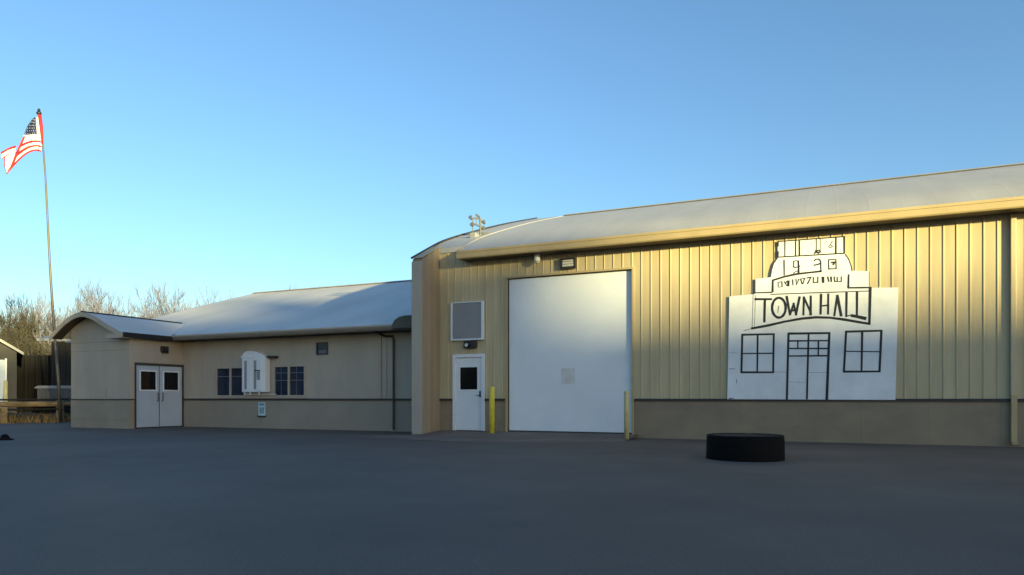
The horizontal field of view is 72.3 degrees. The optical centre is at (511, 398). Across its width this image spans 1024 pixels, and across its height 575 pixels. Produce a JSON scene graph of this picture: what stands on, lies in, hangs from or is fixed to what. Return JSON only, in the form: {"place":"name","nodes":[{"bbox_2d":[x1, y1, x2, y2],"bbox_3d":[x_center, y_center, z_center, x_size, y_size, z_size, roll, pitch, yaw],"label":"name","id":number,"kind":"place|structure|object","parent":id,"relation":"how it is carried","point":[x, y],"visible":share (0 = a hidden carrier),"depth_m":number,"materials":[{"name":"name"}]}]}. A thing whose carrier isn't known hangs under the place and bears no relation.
{"place":"outdoors","nodes":[
{"label":"outdoors","id":0,"kind":"place"},
{"bbox_2d":[0,411,70,423],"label":"dry grass","id":1,"kind":"structure","parent":0,"point":[46,419],"depth_m":27.89,"materials":[{"name":"brown plant"}]},
{"bbox_2d":[41,416,480,430],"bbox_3d":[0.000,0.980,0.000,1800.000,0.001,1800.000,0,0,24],"label":"ground","id":2,"kind":"structure","parent":0,"point":[68,422],"depth_m":28.24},
{"bbox_2d":[4,380,7,411],"bbox_3d":[-21.692,0.105,30.000,0.150,1.750,0.146,0,0,24],"label":"marker post","id":3,"kind":"object","parent":2,"relation":"on","point":[5,389],"visible":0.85,"depth_m":29.96,"materials":[{"name":"yellow paint"}]},
{"bbox_2d":[0,339,23,412],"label":"garage","id":4,"kind":"structure","parent":2,"relation":"on","point":[9,354],"depth_m":34.83,"materials":[{"name":"beige paint"}]},
{"bbox_2d":[0,360,4,401],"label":"garage door","id":5,"kind":"structure","parent":4,"relation":"in","point":[2,362],"depth_m":34.63,"materials":[{"name":"white metal"}]},
{"bbox_2d":[7,412,18,422],"bbox_3d":[-19.728,0.769,27.437,0.727,0.421,0.672,0,0,24],"label":"boulder","id":6,"kind":"object","parent":2,"relation":"on","point":[11,415],"visible":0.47,"depth_m":27.35,"materials":[{"name":"stone"}]},
{"bbox_2d":[13,413,23,422],"bbox_3d":[-19.641,0.790,27.741,0.677,0.392,0.614,0,0,24],"label":"boulder","id":7,"kind":"object","parent":2,"relation":"on","point":[21,417],"visible":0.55,"depth_m":27.65,"materials":[{"name":"stone"}]},
{"bbox_2d":[0,289,41,337],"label":"bare tree","id":8,"kind":"object","parent":2,"relation":"on","point":[24,309],"visible":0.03,"depth_m":51.84,"materials":[{"name":"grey plant"}]},
{"bbox_2d":[0,295,49,354],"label":"bare tree","id":9,"kind":"object","parent":2,"relation":"on","point":[6,327],"visible":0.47,"depth_m":44.03,"materials":[{"name":"brown plant"}]},
{"bbox_2d":[20,412,37,422],"bbox_3d":[-19.436,0.766,28.087,0.767,0.444,0.724,0,0,24],"label":"boulder","id":10,"kind":"object","parent":2,"relation":"on","point":[30,415],"visible":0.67,"depth_m":27.90,"materials":[{"name":"stone"}]},
{"bbox_2d":[0,299,58,354],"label":"bare tree","id":11,"kind":"object","parent":2,"relation":"on","point":[39,345],"visible":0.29,"depth_m":45.76,"materials":[{"name":"brown plant"}]},
{"bbox_2d":[2,282,62,332],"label":"bare tree","id":12,"kind":"object","parent":2,"relation":"on","point":[36,306],"visible":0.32,"depth_m":53.74,"materials":[{"name":"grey plant"}]},
{"bbox_2d":[17,355,50,414],"bbox_3d":[-26.715,-0.720,38.955,2.384,3.399,0.214,0,0,0],"label":"board fence","id":13,"kind":"object","parent":2,"relation":"on","point":[33,371],"visible":0.49,"depth_m":39.00,"materials":[{"name":"brown wood"}]},
{"bbox_2d":[1,294,66,344],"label":"bare tree","id":14,"kind":"object","parent":2,"relation":"on","point":[38,310],"visible":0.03,"depth_m":49.54,"materials":[{"name":"brown plant"}]},
{"bbox_2d":[0,398,70,422],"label":"rail fence","id":15,"kind":"object","parent":2,"relation":"on","point":[3,408],"visible":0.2,"depth_m":27.60,"materials":[{"name":"brown wood"}]},
{"bbox_2d":[9,333,64,354],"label":"undergrowth","id":16,"kind":"object","parent":2,"relation":"on","point":[49,350],"visible":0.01,"depth_m":43.98,"materials":[{"name":"brown plant"}]},
{"bbox_2d":[36,413,44,421],"bbox_3d":[-19.339,0.797,28.480,0.628,0.362,0.619,0,0,24],"label":"boulder","id":17,"kind":"object","parent":2,"relation":"on","point":[39,418],"visible":0.39,"depth_m":28.39,"materials":[{"name":"stone"}]},
{"bbox_2d":[36,108,62,421],"bbox_3d":[-18.495,-5.311,27.983,1.030,12.529,0.188,0,0,2],"label":"flagpole","id":18,"kind":"object","parent":2,"relation":"on","point":[55,341],"visible":0.96,"depth_m":27.97,"materials":[{"name":"metal"}]},
{"bbox_2d":[1,114,43,173],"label":"flag","id":19,"kind":"object","parent":18,"relation":"attached to","point":[32,138],"visible":1,"depth_m":27.95,"materials":[{"name":"multicoloured fabric"}]},
{"bbox_2d":[35,386,70,415],"bbox_3d":[-21.493,0.167,34.470,2.700,1.555,1.980,0,0,0],"label":"covered trailer","id":20,"kind":"object","parent":2,"relation":"on","point":[44,392],"visible":0.21,"depth_m":33.53,"materials":[{"name":"grey"}]},
{"bbox_2d":[37,336,70,413],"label":"dark shed","id":21,"kind":"structure","parent":2,"relation":"on","point":[64,353],"depth_m":36.00,"materials":[{"name":"black wood"}]},
{"bbox_2d":[49,412,66,419],"bbox_3d":[-18.886,0.788,29.169,0.657,0.402,0.633,0,0,24],"label":"boulder","id":22,"kind":"object","parent":2,"relation":"on","point":[52,416],"visible":0.26,"depth_m":28.95,"materials":[{"name":"stone"}]},
{"bbox_2d":[34,288,100,344],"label":"bare tree","id":23,"kind":"object","parent":2,"relation":"on","point":[61,320],"visible":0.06,"depth_m":49.92,"materials":[{"name":"brown plant"}]},
{"bbox_2d":[38,297,100,332],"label":"bare tree","id":24,"kind":"object","parent":2,"relation":"on","point":[69,313],"visible":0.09,"depth_m":55.87,"materials":[{"name":"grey plant"}]},
{"bbox_2d":[32,296,108,354],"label":"bare tree","id":25,"kind":"object","parent":2,"relation":"on","point":[57,321],"visible":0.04,"depth_m":46.65,"materials":[{"name":"brown plant"}]},
{"bbox_2d":[34,285,110,348],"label":"bare tree","id":26,"kind":"object","parent":2,"relation":"on","point":[68,314],"visible":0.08,"depth_m":47.01,"materials":[{"name":"brown plant"}]},
{"bbox_2d":[65,289,126,315],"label":"bare tree","id":27,"kind":"object","parent":2,"relation":"on","point":[70,310],"visible":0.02,"depth_m":46.82,"materials":[{"name":"brown plant"}]},
{"bbox_2d":[75,294,124,314],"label":"bare tree","id":28,"kind":"object","parent":2,"relation":"on","point":[110,303],"depth_m":60.77,"materials":[{"name":"brown plant"}]},
{"bbox_2d":[81,283,123,312],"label":"bare tree","id":29,"kind":"object","parent":2,"relation":"on","point":[95,303],"visible":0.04,"depth_m":43.64,"materials":[{"name":"brown plant"}]},
{"bbox_2d":[67,272,138,315],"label":"bare tree","id":30,"kind":"object","parent":2,"relation":"on","point":[90,294],"visible":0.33,"depth_m":49.22,"materials":[{"name":"brown plant"}]},
{"bbox_2d":[92,292,158,317],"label":"bare tree","id":31,"kind":"object","parent":2,"relation":"on","point":[116,312],"visible":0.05,"depth_m":46.49,"materials":[{"name":"brown plant"}]},
{"bbox_2d":[110,293,171,315],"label":"bare tree","id":32,"kind":"object","parent":2,"relation":"on","point":[154,307],"visible":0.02,"depth_m":50.75,"materials":[{"name":"brown plant"}]},
{"bbox_2d":[123,291,168,317],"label":"bare tree","id":33,"kind":"object","parent":2,"relation":"on","point":[146,307],"depth_m":51.70,"materials":[{"name":"brown plant"}]},
{"bbox_2d":[136,293,163,318],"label":"bare tree","id":34,"kind":"object","parent":2,"relation":"on","point":[150,315],"visible":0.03,"depth_m":48.66,"materials":[{"name":"brown plant"}]},
{"bbox_2d":[132,287,180,317],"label":"bare tree","id":35,"kind":"object","parent":2,"relation":"on","point":[160,307],"visible":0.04,"depth_m":48.15,"materials":[{"name":"brown plant"}]},
{"bbox_2d":[127,282,188,317],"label":"bare tree","id":36,"kind":"object","parent":2,"relation":"on","point":[141,303],"visible":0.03,"depth_m":52.51,"materials":[{"name":"brown plant"}]},
{"bbox_2d":[137,272,191,316],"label":"bare tree","id":37,"kind":"object","parent":2,"relation":"on","point":[160,297],"visible":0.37,"depth_m":50.98,"materials":[{"name":"brown plant"}]},
{"bbox_2d":[151,292,177,316],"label":"bare tree","id":38,"kind":"object","parent":2,"relation":"on","point":[168,305],"visible":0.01,"depth_m":46.46,"materials":[{"name":"brown plant"}]},
{"bbox_2d":[158,283,202,316],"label":"bare tree","id":39,"kind":"object","parent":2,"relation":"on","point":[185,303],"visible":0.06,"depth_m":49.12,"materials":[{"name":"brown plant"}]},
{"bbox_2d":[174,281,217,308],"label":"bare tree","id":40,"kind":"object","parent":2,"relation":"on","point":[207,294],"visible":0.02,"depth_m":59.98,"materials":[{"name":"brown plant"}]},
{"bbox_2d":[194,275,215,305],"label":"bare tree","id":41,"kind":"object","parent":2,"relation":"on","point":[203,297],"visible":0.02,"depth_m":58.82,"materials":[{"name":"brown plant"}]},
{"bbox_2d":[411,162,1023,446],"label":"town hall building","id":42,"kind":"structure","parent":2,"relation":"on","point":[635,303],"depth_m":16.25,"materials":[{"name":"beige metal"}]},
{"bbox_2d":[451,301,484,340],"bbox_3d":[-1.180,-2.040,18.517,0.980,1.020,0.073,0,0,24],"label":"notice board","id":43,"kind":"object","parent":42,"relation":"attached to","point":[467,320],"visible":1,"depth_m":18.49,"materials":[{"name":"white paint"}]},
{"bbox_2d":[451,354,484,430],"bbox_3d":[-1.149,-0.120,18.551,0.950,2.100,0.160,0,0,24],"label":"door","id":44,"kind":"structure","parent":42,"relation":"in","point":[468,372],"depth_m":18.56,"materials":[{"name":"white paint"}]},
{"bbox_2d":[464,341,476,347],"bbox_3d":[-1.116,-1.415,18.416,0.340,0.190,0.207,0,0,24],"label":"wall lamp","id":45,"kind":"object","parent":42,"relation":"attached to","point":[470,344],"visible":1,"depth_m":18.37,"materials":[{"name":"black metal"}]},
{"bbox_2d":[468,214,487,237],"bbox_3d":[-0.914,-4.829,19.896,0.285,0.793,0.953,0,0,24],"label":"weather mast","id":46,"kind":"object","parent":42,"relation":"on","point":[473,234],"visible":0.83,"depth_m":19.86,"materials":[{"name":"metal"}]},
{"bbox_2d":[534,254,539,263],"bbox_3d":[0.628,-3.493,17.563,0.160,0.225,0.160,0,0,24],"label":"security camera","id":47,"kind":"object","parent":42,"relation":"attached to","point":[536,258],"visible":1,"depth_m":17.50,"materials":[{"name":"white paint"}]},
{"bbox_2d":[560,257,576,269],"bbox_3d":[1.392,-3.345,17.361,0.420,0.270,0.093,0,0,24],"label":"wall pack light","id":48,"kind":"object","parent":42,"relation":"attached to","point":[569,263],"visible":1,"depth_m":17.33,"materials":[{"name":"brown metal"}]},
{"bbox_2d":[505,267,633,433],"bbox_3d":[1.396,-1.095,17.481,3.370,4.090,0.145,0,0,24],"label":"overhead door","id":49,"kind":"structure","parent":42,"relation":"in","point":[569,336],"depth_m":17.47,"materials":[{"name":"white metal"}]},
{"bbox_2d":[727,236,897,399],"bbox_3d":[6.432,-1.711,15.169,3.402,3.494,0.051,0,0,24],"label":"town hall sign","id":50,"kind":"object","parent":42,"relation":"attached to","point":[813,319],"visible":1,"depth_m":15.11,"materials":[{"name":"white wood"}]},
{"bbox_2d":[740,333,774,372],"bbox_3d":[5.460,-0.999,15.576,0.726,0.894,0.003,0,0,24],"label":"painted window","id":51,"kind":"structure","parent":50,"relation":"in","point":[741,368],"depth_m":15.57,"materials":[{"name":"black paint"}]},
{"bbox_2d":[786,332,830,399],"bbox_3d":[6.404,-0.702,15.156,0.894,1.475,0.003,0,0,24],"label":"painted door","id":52,"kind":"structure","parent":50,"relation":"in","point":[789,333],"depth_m":15.16,"materials":[{"name":"black paint"}]},
{"bbox_2d":[843,330,882,372],"bbox_3d":[7.370,-0.986,14.725,0.752,0.896,0.003,0,0,24],"label":"painted window","id":53,"kind":"structure","parent":50,"relation":"in","point":[851,331],"depth_m":14.73,"materials":[{"name":"black paint"}]},
{"bbox_2d":[353,430,637,441],"bbox_3d":[-0.683,0.903,16.738,6.893,0.085,3.094,0,0,24],"label":"asphalt apron","id":54,"kind":"object","parent":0,"point":[475,436],"visible":1,"depth_m":16.79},
{"bbox_2d":[489,387,494,432],"bbox_3d":[-0.513,0.329,17.852,0.153,1.242,0.153,0,0,24],"label":"bollard","id":55,"kind":"object","parent":54,"relation":"on","point":[491,409],"visible":0.92,"depth_m":17.79,"materials":[{"name":"yellow metal"}]},
{"bbox_2d":[624,391,628,439],"bbox_3d":[2.622,0.414,16.018,0.123,1.172,0.123,0,0,24],"label":"bollard","id":56,"kind":"object","parent":54,"relation":"on","point":[626,414],"visible":0.92,"depth_m":15.97,"materials":[{"name":"yellow metal"}]},
{"bbox_2d":[0,423,1023,574],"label":"asphalt lot","id":57,"kind":"structure","parent":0,"point":[170,500],"depth_m":6.14,"materials":[{"name":"grey asphalt"}]},
{"bbox_2d":[0,434,13,439],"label":"rubber base","id":58,"kind":"object","parent":57,"relation":"on","point":[4,437],"visible":0.99,"depth_m":15.85,"materials":[{"name":"black rubber"}]},
{"bbox_2d":[49,280,411,431],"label":"wing building","id":59,"kind":"structure","parent":57,"relation":"on","point":[343,361],"depth_m":22.18,"materials":[{"name":"beige metal"}]},
{"bbox_2d":[136,365,158,427],"bbox_3d":[-11.601,-0.060,22.299,0.105,1.960,0.845,0,0,24],"label":"door","id":60,"kind":"structure","parent":59,"relation":"in","point":[147,377],"depth_m":22.30,"materials":[{"name":"white paint"}]},
{"bbox_2d":[160,346,168,352],"bbox_3d":[-11.304,-1.580,22.799,0.119,0.220,0.260,0,0,24],"label":"wall lamp","id":61,"kind":"object","parent":59,"relation":"attached to","point":[164,349],"visible":1,"depth_m":22.74,"materials":[{"name":"black metal"}]},
{"bbox_2d":[159,366,181,426],"bbox_3d":[-11.259,-0.060,23.105,0.073,1.960,0.845,0,0,24],"label":"door","id":62,"kind":"structure","parent":59,"relation":"in","point":[170,378],"depth_m":23.07,"materials":[{"name":"white metal"}]},
{"bbox_2d":[215,367,246,396],"bbox_3d":[-9.082,-0.530,22.663,1.310,0.960,0.080,0,0,24],"label":"window","id":63,"kind":"structure","parent":59,"relation":"in","point":[228,380],"depth_m":22.68,"materials":[{"name":"blue glass"}]},
{"bbox_2d":[241,351,275,394],"bbox_3d":[-7.934,-0.800,21.972,1.270,1.380,0.270,0,0,24],"label":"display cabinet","id":64,"kind":"object","parent":59,"relation":"attached to","point":[255,371],"visible":0.98,"depth_m":21.90,"materials":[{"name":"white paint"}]},
{"bbox_2d":[257,402,265,416],"bbox_3d":[-7.892,0.360,22.078,0.300,0.460,0.058,0,0,24],"label":"notice","id":65,"kind":"object","parent":59,"relation":"attached to","point":[261,409],"visible":1,"depth_m":22.07,"materials":[{"name":"teal"}]},
{"bbox_2d":[273,365,305,396],"bbox_3d":[-6.881,-0.535,21.683,1.250,0.970,0.080,0,0,24],"label":"window","id":66,"kind":"structure","parent":59,"relation":"in","point":[288,380],"depth_m":21.66,"materials":[{"name":"blue glass"}]},
{"bbox_2d":[316,342,327,354],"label":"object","id":67,"kind":"structure","parent":59,"relation":"in","point":[321,347],"depth_m":21.17,"materials":[{"name":"grey metal"}]},
{"bbox_2d":[706,433,784,461],"bbox_3d":[3.653,0.758,10.984,1.176,0.384,1.176,0,0,24],"label":"large rubber tire","id":68,"kind":"object","parent":57,"relation":"on","point":[748,447],"visible":1,"depth_m":10.50,"materials":[{"name":"black rubber"}]},
{"bbox_2d":[0,0,1023,336],"label":"sky","id":69,"kind":"structure","parent":0,"point":[254,145],"materials":[{"name":"blue"}]}
]}

